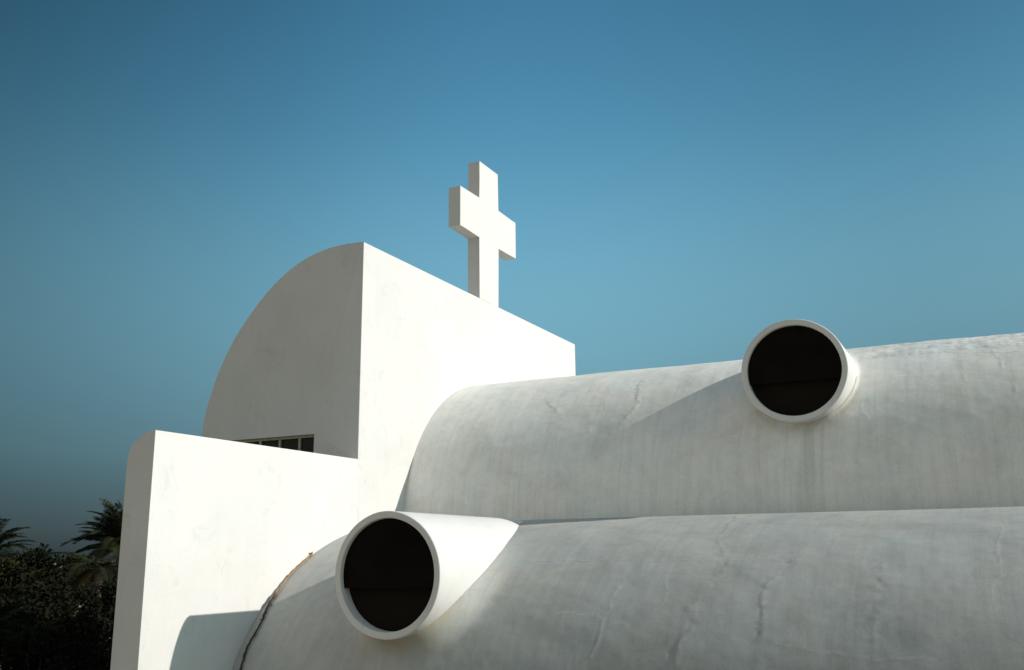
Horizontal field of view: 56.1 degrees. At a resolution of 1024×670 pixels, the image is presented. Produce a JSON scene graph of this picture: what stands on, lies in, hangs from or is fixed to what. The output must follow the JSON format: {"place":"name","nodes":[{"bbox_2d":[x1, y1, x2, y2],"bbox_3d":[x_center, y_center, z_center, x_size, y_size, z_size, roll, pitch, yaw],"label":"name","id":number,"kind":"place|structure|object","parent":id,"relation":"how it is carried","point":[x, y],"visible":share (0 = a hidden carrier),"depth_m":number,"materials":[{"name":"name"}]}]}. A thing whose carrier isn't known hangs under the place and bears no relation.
{"place":"outdoors","nodes":[
{"label":"outdoors","id":0,"kind":"place"},
{"bbox_2d":[0,0,1023,560],"label":"sky","id":1,"kind":"structure","parent":0,"point":[680,181],"materials":[{"name":"blue"}]},
{"bbox_2d":[110,161,1023,669],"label":"church","id":2,"kind":"structure","parent":0,"point":[430,471],"depth_m":10.18,"materials":[{"name":"white paint"}]},
{"bbox_2d":[236,435,313,452],"bbox_3d":[-3.230,1.777,12.594,1.624,0.839,0.050,-7,-14,25],"label":"window","id":3,"kind":"structure","parent":2,"relation":"in","point":[305,443],"depth_m":12.50,"materials":[{"name":"black glass"}]},
{"bbox_2d":[239,552,312,669],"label":"rope","id":4,"kind":"object","parent":2,"relation":"attached to","point":[268,605],"visible":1,"depth_m":10.05,"materials":[{"name":"brown fabric"}]},
{"label":"ground","id":5,"kind":"structure","parent":0,"visible":0},
{"bbox_2d":[0,516,35,562],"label":"palm tree","id":6,"kind":"object","parent":5,"relation":"on","point":[9,545],"visible":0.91,"depth_m":36.32,"materials":[{"name":"green plant"}]},
{"bbox_2d":[0,600,42,641],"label":"palm tree","id":7,"kind":"object","parent":5,"relation":"on","point":[5,610],"visible":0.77,"depth_m":17.04,"materials":[{"name":"green plant"}]},
{"bbox_2d":[1,549,53,583],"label":"bush","id":8,"kind":"object","parent":5,"relation":"on","point":[15,555],"visible":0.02,"depth_m":57.61,"materials":[{"name":"green plant"}]},
{"bbox_2d":[0,593,56,669],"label":"bush","id":9,"kind":"object","parent":5,"relation":"on","point":[21,614],"visible":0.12,"depth_m":18.43,"materials":[{"name":"green plant"}]},
{"bbox_2d":[0,557,61,650],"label":"bush","id":10,"kind":"object","parent":5,"relation":"on","point":[14,578],"visible":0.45,"depth_m":26.80,"materials":[{"name":"green plant"}]},
{"bbox_2d":[15,542,80,607],"bbox_3d":[-14.678,8.022,29.646,2.634,3.195,2.682,6,-14,-25],"label":"leafy tree","id":11,"kind":"object","parent":5,"relation":"on","point":[36,559],"visible":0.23,"depth_m":29.89,"materials":[{"name":"green plant"}]},
{"bbox_2d":[1,575,111,652],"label":"bush","id":12,"kind":"object","parent":5,"relation":"on","point":[40,594],"visible":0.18,"depth_m":21.72,"materials":[{"name":"green plant"}]},
{"bbox_2d":[29,608,113,669],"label":"bush","id":13,"kind":"object","parent":5,"relation":"on","point":[80,629],"visible":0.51,"depth_m":17.11,"materials":[{"name":"green plant"}]},
{"bbox_2d":[33,562,111,627],"bbox_3d":[-12.746,7.894,27.741,2.710,2.660,2.786,-7,-14,25],"label":"bush","id":14,"kind":"object","parent":5,"relation":"on","point":[61,574],"visible":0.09,"depth_m":27.49,"materials":[{"name":"green plant"}]},
{"bbox_2d":[50,554,98,602],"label":"bush","id":15,"kind":"object","parent":5,"relation":"on","point":[72,558],"visible":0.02,"depth_m":59.98,"materials":[{"name":"green plant"}]},
{"bbox_2d":[43,552,118,616],"bbox_3d":[-11.056,7.234,25.689,2.396,2.829,2.678,12,-18,-43],"label":"palm tree","id":16,"kind":"object","parent":5,"relation":"on","point":[105,563],"visible":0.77,"depth_m":25.83,"materials":[{"name":"green plant"}]},
{"bbox_2d":[59,498,122,564],"bbox_3d":[-16.334,9.372,39.928,4.441,5.150,4.568,-7,-14,25],"label":"palm tree","id":17,"kind":"object","parent":5,"relation":"on","point":[107,533],"visible":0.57,"depth_m":39.46,"materials":[{"name":"green plant"}]},
{"bbox_2d":[76,576,116,669],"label":"bush","id":18,"kind":"object","parent":5,"relation":"on","point":[109,602],"visible":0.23,"depth_m":20.78,"materials":[{"name":"green plant"}]},
{"bbox_2d":[79,562,118,613],"bbox_3d":[-14.855,9.780,35.818,3.012,2.813,2.747,-7,-14,25],"label":"bush","id":19,"kind":"object","parent":5,"relation":"on","point":[115,575],"visible":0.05,"depth_m":35.56,"materials":[{"name":"green plant"}]}
]}

